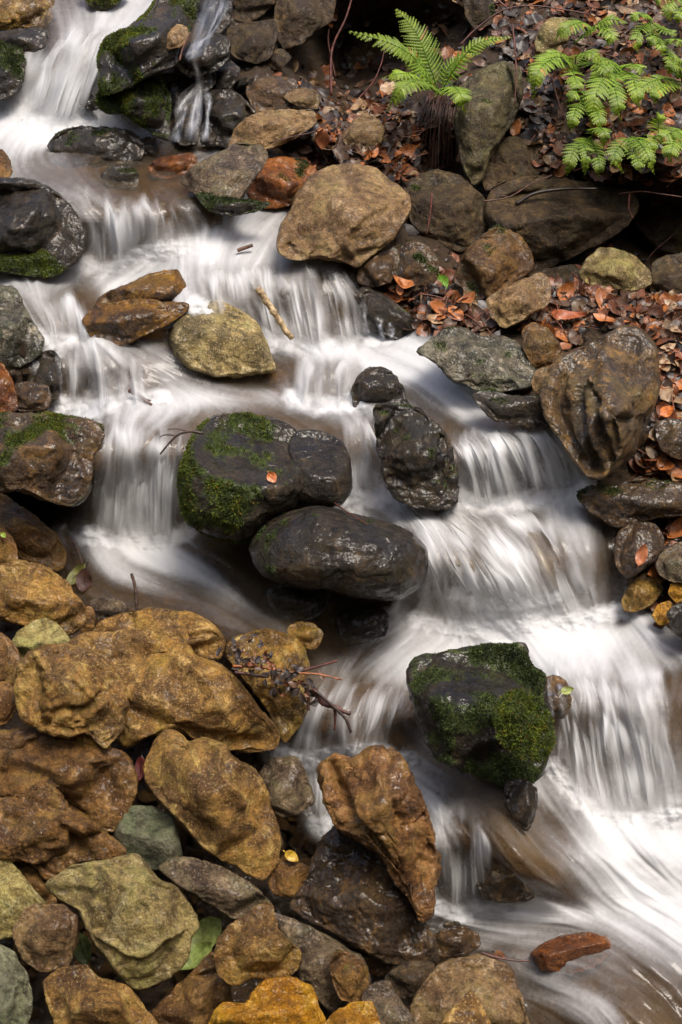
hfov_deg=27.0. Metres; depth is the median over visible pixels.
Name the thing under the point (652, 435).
fallen leaf
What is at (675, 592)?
rock
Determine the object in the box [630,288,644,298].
fallen leaf
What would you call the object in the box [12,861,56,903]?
rock
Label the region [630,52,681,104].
fern
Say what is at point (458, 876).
waterfall sheet
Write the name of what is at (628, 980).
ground
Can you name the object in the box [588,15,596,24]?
fallen leaf
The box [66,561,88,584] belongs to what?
leaf
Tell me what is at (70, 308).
waterfall sheet
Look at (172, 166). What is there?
rock
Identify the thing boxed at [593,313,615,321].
fallen leaf
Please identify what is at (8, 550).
rock
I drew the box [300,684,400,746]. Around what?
waterfall sheet
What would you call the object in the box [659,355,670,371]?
fallen leaf
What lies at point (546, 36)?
rock
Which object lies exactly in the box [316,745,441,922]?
boulder
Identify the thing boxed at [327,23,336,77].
stem
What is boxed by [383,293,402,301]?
fallen leaf
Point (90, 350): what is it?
waterfall sheet
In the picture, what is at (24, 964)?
pebble
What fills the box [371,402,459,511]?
boulder
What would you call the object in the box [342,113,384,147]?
rock
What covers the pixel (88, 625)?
rock
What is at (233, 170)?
boulder
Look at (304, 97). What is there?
rock
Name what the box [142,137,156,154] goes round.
rock
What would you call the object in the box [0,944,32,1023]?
rock
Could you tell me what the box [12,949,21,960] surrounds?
pebble
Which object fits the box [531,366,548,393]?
rock
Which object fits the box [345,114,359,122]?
fallen leaf
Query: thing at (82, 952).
leaf
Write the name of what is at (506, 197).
root
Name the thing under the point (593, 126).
fallen leaf
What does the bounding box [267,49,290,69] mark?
rock
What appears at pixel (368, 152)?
fallen leaf
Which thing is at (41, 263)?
rock
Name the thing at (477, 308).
fallen leaf
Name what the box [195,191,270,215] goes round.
rock
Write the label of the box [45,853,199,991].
boulder
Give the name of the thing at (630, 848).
stream water
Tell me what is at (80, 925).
pebble
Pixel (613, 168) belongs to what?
fallen leaf
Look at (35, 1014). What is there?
pebble
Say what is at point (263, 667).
twig
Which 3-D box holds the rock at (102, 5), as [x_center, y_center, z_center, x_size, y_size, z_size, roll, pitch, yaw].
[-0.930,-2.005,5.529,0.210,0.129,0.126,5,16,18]
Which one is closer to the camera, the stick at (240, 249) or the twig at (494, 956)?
the twig at (494, 956)
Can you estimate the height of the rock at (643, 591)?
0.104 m
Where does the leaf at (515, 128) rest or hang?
on the ground
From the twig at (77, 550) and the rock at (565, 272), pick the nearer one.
the twig at (77, 550)
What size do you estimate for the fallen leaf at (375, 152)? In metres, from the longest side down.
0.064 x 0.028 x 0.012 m
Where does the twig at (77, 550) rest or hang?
on the leaf at (71, 577)
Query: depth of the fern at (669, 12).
5.42 m
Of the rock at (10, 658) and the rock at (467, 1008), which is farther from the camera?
the rock at (10, 658)
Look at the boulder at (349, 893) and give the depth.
3.31 m
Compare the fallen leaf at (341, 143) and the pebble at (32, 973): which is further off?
the fallen leaf at (341, 143)
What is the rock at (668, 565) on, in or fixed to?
on the leaf litter
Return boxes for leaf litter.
[254,0,681,610]
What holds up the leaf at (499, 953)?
on the rock at (446, 986)
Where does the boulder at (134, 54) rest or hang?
on the boulder at (146, 103)
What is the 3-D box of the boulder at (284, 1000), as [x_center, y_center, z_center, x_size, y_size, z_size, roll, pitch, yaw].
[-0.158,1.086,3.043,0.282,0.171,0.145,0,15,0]
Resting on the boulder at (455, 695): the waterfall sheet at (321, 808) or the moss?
the moss
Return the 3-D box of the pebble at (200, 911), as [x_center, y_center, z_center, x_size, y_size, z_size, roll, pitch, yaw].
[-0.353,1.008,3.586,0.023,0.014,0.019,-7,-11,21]
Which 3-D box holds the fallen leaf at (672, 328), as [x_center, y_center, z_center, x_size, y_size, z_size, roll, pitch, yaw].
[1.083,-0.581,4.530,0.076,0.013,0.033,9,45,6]
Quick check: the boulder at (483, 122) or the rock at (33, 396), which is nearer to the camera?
the rock at (33, 396)
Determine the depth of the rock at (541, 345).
4.37 m
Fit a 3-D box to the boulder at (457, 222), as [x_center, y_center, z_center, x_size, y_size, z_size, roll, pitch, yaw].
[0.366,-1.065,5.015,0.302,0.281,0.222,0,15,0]
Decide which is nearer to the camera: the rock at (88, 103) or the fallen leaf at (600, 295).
the fallen leaf at (600, 295)
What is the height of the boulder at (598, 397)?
0.414 m
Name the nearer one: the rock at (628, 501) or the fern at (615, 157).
the rock at (628, 501)
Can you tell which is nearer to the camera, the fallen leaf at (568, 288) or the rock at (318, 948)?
the rock at (318, 948)
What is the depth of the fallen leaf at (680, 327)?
4.53 m
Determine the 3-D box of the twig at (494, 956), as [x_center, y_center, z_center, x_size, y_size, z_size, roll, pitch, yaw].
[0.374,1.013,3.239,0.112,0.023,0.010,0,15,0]
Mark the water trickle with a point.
(195, 102)
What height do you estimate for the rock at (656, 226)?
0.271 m
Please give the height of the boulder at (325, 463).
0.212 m
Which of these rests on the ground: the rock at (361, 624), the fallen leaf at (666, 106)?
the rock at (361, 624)
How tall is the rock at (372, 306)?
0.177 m
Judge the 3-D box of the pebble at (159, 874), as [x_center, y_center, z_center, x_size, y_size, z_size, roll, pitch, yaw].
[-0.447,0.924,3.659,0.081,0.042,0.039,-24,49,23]
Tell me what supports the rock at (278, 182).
on the stream water
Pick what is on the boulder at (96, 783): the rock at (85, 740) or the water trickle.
the rock at (85, 740)
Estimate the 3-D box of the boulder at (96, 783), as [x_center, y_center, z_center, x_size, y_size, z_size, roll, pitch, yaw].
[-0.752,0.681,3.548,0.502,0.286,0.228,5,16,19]
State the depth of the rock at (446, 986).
3.18 m
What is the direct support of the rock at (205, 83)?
on the ground
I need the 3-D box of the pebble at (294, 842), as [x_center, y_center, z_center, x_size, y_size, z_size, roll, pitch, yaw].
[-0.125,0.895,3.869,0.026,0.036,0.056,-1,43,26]
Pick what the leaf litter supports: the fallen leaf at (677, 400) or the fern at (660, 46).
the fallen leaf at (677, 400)
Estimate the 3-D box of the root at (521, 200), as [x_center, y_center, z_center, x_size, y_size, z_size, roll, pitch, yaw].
[0.748,-1.096,4.938,0.288,0.063,0.020,-1,15,-3]
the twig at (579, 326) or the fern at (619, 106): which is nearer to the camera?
the twig at (579, 326)
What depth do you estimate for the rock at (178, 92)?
5.34 m
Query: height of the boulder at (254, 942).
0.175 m
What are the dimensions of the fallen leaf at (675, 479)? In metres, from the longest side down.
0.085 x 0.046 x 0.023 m
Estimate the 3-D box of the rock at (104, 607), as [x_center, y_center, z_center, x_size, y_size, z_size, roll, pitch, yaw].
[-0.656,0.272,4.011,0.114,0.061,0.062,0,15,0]
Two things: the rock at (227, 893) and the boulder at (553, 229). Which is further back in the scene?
the boulder at (553, 229)
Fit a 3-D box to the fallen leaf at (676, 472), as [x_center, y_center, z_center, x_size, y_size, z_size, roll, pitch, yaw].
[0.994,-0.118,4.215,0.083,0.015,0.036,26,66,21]
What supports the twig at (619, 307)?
on the leaf litter
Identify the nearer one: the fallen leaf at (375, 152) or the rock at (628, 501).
the rock at (628, 501)
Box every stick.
[128,387,152,405]
[237,244,252,251]
[254,286,293,339]
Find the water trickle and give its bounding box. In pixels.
[177,7,221,127]
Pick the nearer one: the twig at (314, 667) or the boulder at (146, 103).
the twig at (314, 667)
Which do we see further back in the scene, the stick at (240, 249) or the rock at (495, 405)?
the stick at (240, 249)
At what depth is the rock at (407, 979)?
3.22 m
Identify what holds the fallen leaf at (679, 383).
on the leaf litter
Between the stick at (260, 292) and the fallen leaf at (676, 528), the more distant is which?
the stick at (260, 292)
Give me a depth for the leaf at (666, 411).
4.30 m
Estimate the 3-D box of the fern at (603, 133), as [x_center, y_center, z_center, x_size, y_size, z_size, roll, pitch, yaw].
[0.819,-1.217,4.818,0.174,0.170,0.278,0,15,0]
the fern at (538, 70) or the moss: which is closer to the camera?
the moss
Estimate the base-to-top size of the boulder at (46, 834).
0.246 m
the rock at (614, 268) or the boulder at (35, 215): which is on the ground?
the rock at (614, 268)
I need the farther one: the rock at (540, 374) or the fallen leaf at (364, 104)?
the fallen leaf at (364, 104)
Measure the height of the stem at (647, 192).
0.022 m
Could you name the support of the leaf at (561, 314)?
on the leaf litter
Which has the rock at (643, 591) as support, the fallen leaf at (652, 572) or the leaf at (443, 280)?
the fallen leaf at (652, 572)
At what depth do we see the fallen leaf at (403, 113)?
5.34 m
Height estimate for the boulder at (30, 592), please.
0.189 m
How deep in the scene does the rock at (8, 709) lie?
3.59 m
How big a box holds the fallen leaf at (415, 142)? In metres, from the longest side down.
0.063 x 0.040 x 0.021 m
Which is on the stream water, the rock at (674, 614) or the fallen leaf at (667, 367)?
the rock at (674, 614)
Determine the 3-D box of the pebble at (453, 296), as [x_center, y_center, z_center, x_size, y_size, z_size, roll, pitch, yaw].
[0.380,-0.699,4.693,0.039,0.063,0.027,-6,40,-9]
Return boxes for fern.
[349,9,510,172]
[525,49,612,98]
[554,13,626,45]
[562,127,611,177]
[565,90,607,132]
[583,56,646,128]
[605,136,656,174]
[629,12,676,55]
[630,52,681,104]
[645,112,681,161]
[646,35,681,63]
[654,0,681,22]
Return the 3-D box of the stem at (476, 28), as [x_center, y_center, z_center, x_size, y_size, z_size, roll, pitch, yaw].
[0.715,-1.894,5.537,0.517,0.157,0.032,-1,15,-4]
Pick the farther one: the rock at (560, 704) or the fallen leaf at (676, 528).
the fallen leaf at (676, 528)
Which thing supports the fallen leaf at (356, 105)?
on the ground
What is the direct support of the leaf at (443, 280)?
on the ground
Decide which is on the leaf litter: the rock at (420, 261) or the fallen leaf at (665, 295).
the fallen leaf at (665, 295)
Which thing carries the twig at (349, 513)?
on the boulder at (335, 550)
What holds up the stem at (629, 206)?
attached to the boulder at (553, 229)
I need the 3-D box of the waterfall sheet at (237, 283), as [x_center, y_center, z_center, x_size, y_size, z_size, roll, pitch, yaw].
[-0.196,-0.705,4.710,0.656,0.325,0.395,0,15,0]
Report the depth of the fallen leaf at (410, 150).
5.21 m
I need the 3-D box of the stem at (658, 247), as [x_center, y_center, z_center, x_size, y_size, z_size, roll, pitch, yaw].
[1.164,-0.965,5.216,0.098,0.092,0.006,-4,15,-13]
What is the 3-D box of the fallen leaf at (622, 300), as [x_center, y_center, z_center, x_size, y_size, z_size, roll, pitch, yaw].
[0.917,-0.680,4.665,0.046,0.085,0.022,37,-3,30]
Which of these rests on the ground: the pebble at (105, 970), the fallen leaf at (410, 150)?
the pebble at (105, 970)
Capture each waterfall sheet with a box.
[34,29,104,111]
[45,294,85,333]
[70,339,143,399]
[96,201,156,257]
[107,419,175,526]
[209,267,348,334]
[299,357,348,394]
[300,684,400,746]
[317,782,327,814]
[349,422,376,489]
[397,502,581,607]
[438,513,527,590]
[440,811,489,898]
[457,429,565,494]
[555,669,664,797]
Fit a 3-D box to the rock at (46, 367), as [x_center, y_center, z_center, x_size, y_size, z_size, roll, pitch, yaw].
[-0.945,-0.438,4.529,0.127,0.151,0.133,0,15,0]
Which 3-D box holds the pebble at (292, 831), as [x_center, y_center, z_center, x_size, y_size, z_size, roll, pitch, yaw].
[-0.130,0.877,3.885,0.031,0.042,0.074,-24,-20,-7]
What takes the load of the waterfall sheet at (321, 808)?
on the stream water
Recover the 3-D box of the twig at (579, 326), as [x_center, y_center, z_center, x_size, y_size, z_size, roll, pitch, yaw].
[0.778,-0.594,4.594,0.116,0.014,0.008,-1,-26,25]
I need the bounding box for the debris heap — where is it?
[216,631,324,706]
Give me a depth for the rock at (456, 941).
3.50 m
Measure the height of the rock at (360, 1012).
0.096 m
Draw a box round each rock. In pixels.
[0,0,54,29]
[0,26,49,54]
[0,39,26,100]
[0,149,12,176]
[0,248,67,277]
[0,363,18,411]
[0,527,18,563]
[0,632,20,685]
[0,681,16,725]
[0,860,47,939]
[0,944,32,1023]
[12,618,69,658]
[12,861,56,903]
[12,902,78,973]
[14,381,50,411]
[26,350,62,400]
[47,125,144,167]
[76,734,96,746]
[79,93,97,110]
[80,606,95,632]
[82,298,188,347]
[85,0,121,10]
[89,596,128,619]
[93,607,225,660]
[94,269,185,305]
[101,164,139,188]
[113,805,182,870]
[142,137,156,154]
[148,152,196,179]
[150,951,232,1023]
[158,856,271,919]
[166,24,188,49]
[170,82,187,108]
[172,101,201,145]
[176,33,230,77]
[194,0,233,34]
[195,72,215,91]
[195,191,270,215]
[200,131,218,146]
[204,89,256,147]
[215,61,239,88]
[226,19,278,63]
[228,109,316,149]
[232,0,275,22]
[246,75,298,111]
[247,156,316,209]
[259,756,314,817]
[266,584,327,622]
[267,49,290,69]
[267,855,309,897]
[274,912,370,1012]
[283,88,319,108]
[287,621,322,649]
[324,1000,380,1023]
[329,949,369,1002]
[335,604,388,644]
[342,23,401,69]
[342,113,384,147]
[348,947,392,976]
[350,366,408,410]
[354,287,415,339]
[356,246,399,287]
[361,980,418,1023]
[385,960,434,997]
[392,239,439,291]
[410,953,529,1023]
[433,925,480,957]
[441,989,490,1023]
[442,920,460,927]
[463,0,494,28]
[471,387,548,429]
[473,857,534,903]
[482,136,545,190]
[486,272,550,328]
[504,778,537,830]
[521,322,561,367]
[530,264,578,282]
[530,932,611,974]
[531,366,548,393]
[534,17,571,53]
[547,675,571,718]
[576,477,681,526]
[578,247,651,291]
[613,521,663,578]
[621,573,663,611]
[633,202,681,253]
[650,252,681,293]
[652,601,672,625]
[654,418,681,459]
[655,542,681,583]
[666,602,681,637]
[668,583,681,602]
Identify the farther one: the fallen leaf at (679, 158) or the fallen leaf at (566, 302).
the fallen leaf at (679, 158)
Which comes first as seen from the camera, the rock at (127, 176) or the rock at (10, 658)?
the rock at (10, 658)
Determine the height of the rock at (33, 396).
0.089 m
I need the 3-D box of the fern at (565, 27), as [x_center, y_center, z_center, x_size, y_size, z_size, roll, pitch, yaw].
[0.927,-1.764,5.212,0.222,0.123,0.338,7,16,23]
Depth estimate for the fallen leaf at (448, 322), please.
4.60 m
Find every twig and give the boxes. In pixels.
[73,541,83,568]
[130,573,138,609]
[159,428,202,454]
[233,665,341,680]
[234,671,266,677]
[302,660,337,671]
[304,682,309,710]
[311,687,350,729]
[313,689,351,732]
[334,502,367,524]
[419,293,451,302]
[481,951,529,961]
[549,313,568,342]
[556,303,561,340]
[564,326,597,330]
[612,296,623,324]
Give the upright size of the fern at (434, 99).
0.697 m
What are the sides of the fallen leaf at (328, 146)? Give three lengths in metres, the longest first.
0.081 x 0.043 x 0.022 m
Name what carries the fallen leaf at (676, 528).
on the leaf litter
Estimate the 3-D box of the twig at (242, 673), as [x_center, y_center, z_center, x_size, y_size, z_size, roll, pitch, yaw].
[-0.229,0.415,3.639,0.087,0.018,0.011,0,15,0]
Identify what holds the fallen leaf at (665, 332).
on the leaf litter
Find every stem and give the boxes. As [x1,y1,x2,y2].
[179,32,189,60]
[272,117,336,142]
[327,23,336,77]
[329,0,351,95]
[357,49,384,98]
[426,194,432,234]
[459,5,590,46]
[512,27,516,104]
[550,76,563,118]
[618,191,681,196]
[628,194,632,218]
[646,237,670,260]
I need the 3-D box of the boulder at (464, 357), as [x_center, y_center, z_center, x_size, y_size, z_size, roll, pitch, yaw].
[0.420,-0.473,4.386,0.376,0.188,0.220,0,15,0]
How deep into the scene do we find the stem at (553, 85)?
5.10 m
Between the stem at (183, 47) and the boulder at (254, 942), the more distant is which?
the stem at (183, 47)
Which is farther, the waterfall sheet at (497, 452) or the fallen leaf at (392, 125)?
the fallen leaf at (392, 125)
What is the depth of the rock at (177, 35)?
5.05 m
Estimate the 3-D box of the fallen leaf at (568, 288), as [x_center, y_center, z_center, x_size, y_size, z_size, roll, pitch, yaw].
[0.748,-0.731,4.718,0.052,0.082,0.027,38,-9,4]
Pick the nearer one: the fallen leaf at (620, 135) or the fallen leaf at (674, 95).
the fallen leaf at (620, 135)
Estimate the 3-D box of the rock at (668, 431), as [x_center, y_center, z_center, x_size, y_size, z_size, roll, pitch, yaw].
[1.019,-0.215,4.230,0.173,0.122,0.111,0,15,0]
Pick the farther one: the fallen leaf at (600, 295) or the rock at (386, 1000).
the fallen leaf at (600, 295)
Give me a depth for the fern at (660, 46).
5.30 m
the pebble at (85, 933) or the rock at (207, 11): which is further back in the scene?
the rock at (207, 11)
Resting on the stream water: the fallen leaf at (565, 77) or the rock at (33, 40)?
the rock at (33, 40)
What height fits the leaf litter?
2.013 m
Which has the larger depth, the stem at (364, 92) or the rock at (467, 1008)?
the stem at (364, 92)
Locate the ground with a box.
[0,0,681,1023]
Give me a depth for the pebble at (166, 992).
3.46 m
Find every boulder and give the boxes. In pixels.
[0,177,87,269]
[0,284,44,369]
[0,411,104,506]
[0,493,66,572]
[0,559,86,634]
[0,727,137,835]
[0,781,126,879]
[13,643,129,748]
[43,964,157,1023]
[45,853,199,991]
[68,629,279,752]
[95,75,171,140]
[96,0,197,96]
[143,729,283,880]
[169,300,275,378]
[175,411,303,544]
[180,143,268,204]
[208,976,325,1023]
[214,902,301,985]
[225,629,309,742]
[248,505,428,600]
[272,0,336,49]
[276,163,410,267]
[288,429,352,506]
[290,826,439,966]
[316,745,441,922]
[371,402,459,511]
[405,169,486,252]
[406,642,552,789]
[416,325,534,391]
[453,60,522,185]
[453,225,533,300]
[484,175,638,273]
[539,325,661,479]
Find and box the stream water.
[0,0,681,1013]
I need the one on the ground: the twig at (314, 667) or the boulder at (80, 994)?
the boulder at (80, 994)
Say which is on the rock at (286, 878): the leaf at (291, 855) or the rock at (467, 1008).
the leaf at (291, 855)
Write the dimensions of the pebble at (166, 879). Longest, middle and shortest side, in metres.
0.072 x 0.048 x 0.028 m
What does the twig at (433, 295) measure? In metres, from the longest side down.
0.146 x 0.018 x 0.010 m
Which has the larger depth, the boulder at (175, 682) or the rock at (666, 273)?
the rock at (666, 273)
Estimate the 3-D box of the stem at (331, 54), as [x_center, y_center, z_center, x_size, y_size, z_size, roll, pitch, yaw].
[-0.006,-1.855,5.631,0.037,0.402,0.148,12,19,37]
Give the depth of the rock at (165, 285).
4.67 m
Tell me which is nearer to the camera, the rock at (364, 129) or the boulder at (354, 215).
the boulder at (354, 215)
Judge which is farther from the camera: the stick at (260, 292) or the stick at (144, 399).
the stick at (260, 292)
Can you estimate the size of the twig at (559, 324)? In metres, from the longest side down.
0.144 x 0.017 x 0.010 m
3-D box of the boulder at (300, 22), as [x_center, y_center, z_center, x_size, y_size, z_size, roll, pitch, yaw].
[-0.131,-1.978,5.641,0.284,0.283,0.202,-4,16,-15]
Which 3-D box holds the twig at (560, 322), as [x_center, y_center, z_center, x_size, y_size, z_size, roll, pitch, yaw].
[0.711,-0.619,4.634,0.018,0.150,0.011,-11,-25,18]
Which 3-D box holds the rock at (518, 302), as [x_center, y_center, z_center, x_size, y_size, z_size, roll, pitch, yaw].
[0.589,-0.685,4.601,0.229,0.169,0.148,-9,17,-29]
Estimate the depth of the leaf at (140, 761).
3.60 m
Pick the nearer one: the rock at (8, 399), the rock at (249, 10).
the rock at (8, 399)
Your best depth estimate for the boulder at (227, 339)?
4.54 m
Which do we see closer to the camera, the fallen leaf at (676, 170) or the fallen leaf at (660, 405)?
the fallen leaf at (660, 405)
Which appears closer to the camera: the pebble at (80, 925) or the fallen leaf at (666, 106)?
the pebble at (80, 925)
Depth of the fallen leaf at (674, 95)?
5.19 m
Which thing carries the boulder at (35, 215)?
on the stream water
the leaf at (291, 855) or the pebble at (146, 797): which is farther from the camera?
the pebble at (146, 797)
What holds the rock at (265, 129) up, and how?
on the ground
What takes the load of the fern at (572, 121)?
on the leaf litter
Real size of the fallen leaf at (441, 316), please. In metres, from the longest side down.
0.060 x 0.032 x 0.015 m
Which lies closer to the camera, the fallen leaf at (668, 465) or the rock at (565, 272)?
the fallen leaf at (668, 465)
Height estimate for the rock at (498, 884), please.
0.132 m
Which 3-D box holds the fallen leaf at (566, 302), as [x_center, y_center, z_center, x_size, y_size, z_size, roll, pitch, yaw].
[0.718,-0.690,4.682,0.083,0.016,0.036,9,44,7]
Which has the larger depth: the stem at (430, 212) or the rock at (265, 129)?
the rock at (265, 129)
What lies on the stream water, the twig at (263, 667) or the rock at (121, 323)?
the rock at (121, 323)
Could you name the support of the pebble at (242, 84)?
on the ground
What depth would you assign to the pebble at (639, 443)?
4.27 m
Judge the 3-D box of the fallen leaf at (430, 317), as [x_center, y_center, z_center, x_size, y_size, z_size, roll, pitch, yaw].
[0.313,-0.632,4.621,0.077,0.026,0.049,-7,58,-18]
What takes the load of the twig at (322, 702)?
on the debris heap
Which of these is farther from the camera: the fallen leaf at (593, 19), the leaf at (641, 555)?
the fallen leaf at (593, 19)
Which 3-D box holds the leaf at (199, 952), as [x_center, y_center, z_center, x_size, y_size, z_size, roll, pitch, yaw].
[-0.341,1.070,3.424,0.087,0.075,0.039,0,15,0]
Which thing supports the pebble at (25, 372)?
on the ground
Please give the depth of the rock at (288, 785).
3.67 m
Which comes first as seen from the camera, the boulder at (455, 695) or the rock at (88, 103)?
the boulder at (455, 695)
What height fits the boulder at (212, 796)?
0.353 m
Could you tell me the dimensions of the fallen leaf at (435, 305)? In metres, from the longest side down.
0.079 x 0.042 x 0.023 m
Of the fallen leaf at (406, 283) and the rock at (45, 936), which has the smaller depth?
the rock at (45, 936)
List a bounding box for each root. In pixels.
[483,175,552,201]
[515,187,597,205]
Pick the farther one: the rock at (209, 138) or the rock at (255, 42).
the rock at (255, 42)
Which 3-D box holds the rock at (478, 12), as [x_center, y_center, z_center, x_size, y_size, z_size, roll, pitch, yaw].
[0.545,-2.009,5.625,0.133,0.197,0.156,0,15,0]
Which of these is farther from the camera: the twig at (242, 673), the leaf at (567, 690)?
the twig at (242, 673)
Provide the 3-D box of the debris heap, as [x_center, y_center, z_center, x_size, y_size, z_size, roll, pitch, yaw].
[-0.202,0.407,3.640,0.302,0.162,0.216,4,15,14]
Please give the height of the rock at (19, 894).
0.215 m
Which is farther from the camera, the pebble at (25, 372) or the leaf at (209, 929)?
the pebble at (25, 372)
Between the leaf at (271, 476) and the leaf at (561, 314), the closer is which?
the leaf at (271, 476)
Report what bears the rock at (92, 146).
on the ground
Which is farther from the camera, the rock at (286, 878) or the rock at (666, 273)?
the rock at (666, 273)
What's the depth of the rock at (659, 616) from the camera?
4.00 m
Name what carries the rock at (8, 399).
on the ground
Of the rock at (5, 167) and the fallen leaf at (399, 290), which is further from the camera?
the rock at (5, 167)
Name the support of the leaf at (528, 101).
on the leaf litter
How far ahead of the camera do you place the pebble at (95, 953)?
3.53 m
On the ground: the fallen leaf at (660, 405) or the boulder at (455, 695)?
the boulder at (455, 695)
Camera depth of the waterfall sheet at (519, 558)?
4.02 m
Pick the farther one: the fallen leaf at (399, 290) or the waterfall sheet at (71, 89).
the waterfall sheet at (71, 89)
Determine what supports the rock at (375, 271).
on the ground
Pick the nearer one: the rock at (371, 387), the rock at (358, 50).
the rock at (371, 387)
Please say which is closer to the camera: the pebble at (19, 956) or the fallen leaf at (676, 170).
the pebble at (19, 956)
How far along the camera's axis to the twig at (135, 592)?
3.81 m
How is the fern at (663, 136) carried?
on the ground
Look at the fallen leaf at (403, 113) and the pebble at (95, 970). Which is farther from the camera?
the fallen leaf at (403, 113)
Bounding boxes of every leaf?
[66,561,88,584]
[73,933,91,964]
[76,565,91,592]
[135,752,144,780]
[181,938,216,969]
[190,916,225,951]
[267,471,276,481]
[283,850,298,861]
[322,144,336,149]
[333,104,346,110]
[337,135,349,146]
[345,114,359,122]
[351,97,362,109]
[359,99,366,108]
[361,150,373,159]
[370,148,378,156]
[380,154,390,162]
[382,121,396,129]
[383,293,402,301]
[390,106,399,113]
[393,274,413,288]
[396,279,403,295]
[399,144,415,158]
[401,110,409,115]
[411,132,419,147]
[427,312,446,323]
[429,300,447,312]
[436,308,443,320]
[437,275,448,287]
[442,317,456,327]
[446,312,464,320]
[457,292,474,302]
[472,303,486,317]
[492,950,505,959]
[510,119,520,135]
[522,98,537,112]
[549,299,571,305]
[551,309,587,318]
[557,282,573,299]
[558,99,566,119]
[558,686,573,693]
[559,67,579,79]
[571,47,581,55]
[585,122,609,127]
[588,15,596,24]
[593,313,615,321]
[595,287,605,308]
[609,164,621,172]
[615,294,627,310]
[616,131,626,144]
[621,93,630,103]
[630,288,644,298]
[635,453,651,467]
[635,543,647,568]
[638,176,653,185]
[647,564,657,576]
[648,428,656,440]
[656,402,676,418]
[657,122,670,129]
[657,453,674,470]
[659,292,672,305]
[659,329,674,339]
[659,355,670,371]
[659,406,673,416]
[661,57,669,67]
[662,101,674,116]
[662,116,675,123]
[666,466,681,477]
[667,517,681,537]
[669,83,679,101]
[669,325,681,331]
[670,168,681,176]
[670,395,681,402]
[671,469,681,480]
[673,378,681,389]
[674,154,681,163]
[675,324,681,337]
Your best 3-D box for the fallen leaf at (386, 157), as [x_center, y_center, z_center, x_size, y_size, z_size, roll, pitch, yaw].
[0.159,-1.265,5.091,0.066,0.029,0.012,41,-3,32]
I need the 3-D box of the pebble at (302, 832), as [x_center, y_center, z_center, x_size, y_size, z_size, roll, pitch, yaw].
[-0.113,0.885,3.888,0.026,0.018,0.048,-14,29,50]
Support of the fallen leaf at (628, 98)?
on the ground
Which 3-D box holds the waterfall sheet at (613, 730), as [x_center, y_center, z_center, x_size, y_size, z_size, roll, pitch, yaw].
[0.729,0.602,3.833,0.382,0.350,0.498,0,15,0]
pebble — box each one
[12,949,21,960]
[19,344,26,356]
[19,960,30,968]
[22,368,29,375]
[27,967,36,981]
[30,1009,40,1019]
[74,960,91,967]
[77,922,83,930]
[83,930,89,937]
[90,942,101,957]
[91,967,99,976]
[98,962,116,977]
[138,790,155,803]
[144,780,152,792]
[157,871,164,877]
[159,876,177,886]
[161,986,174,999]
[173,969,190,985]
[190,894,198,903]
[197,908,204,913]
[237,77,247,88]
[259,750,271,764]
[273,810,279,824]
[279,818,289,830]
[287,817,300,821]
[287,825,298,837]
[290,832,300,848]
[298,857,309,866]
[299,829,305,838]
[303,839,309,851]
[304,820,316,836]
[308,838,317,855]
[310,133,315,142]
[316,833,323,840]
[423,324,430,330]
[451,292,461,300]
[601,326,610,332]
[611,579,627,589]
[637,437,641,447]
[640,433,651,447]
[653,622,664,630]
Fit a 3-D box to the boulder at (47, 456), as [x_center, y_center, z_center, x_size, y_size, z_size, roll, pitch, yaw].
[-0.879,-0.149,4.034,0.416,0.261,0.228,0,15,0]
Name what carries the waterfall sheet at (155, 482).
on the stream water
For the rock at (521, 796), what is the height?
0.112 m
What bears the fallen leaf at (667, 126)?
on the leaf litter

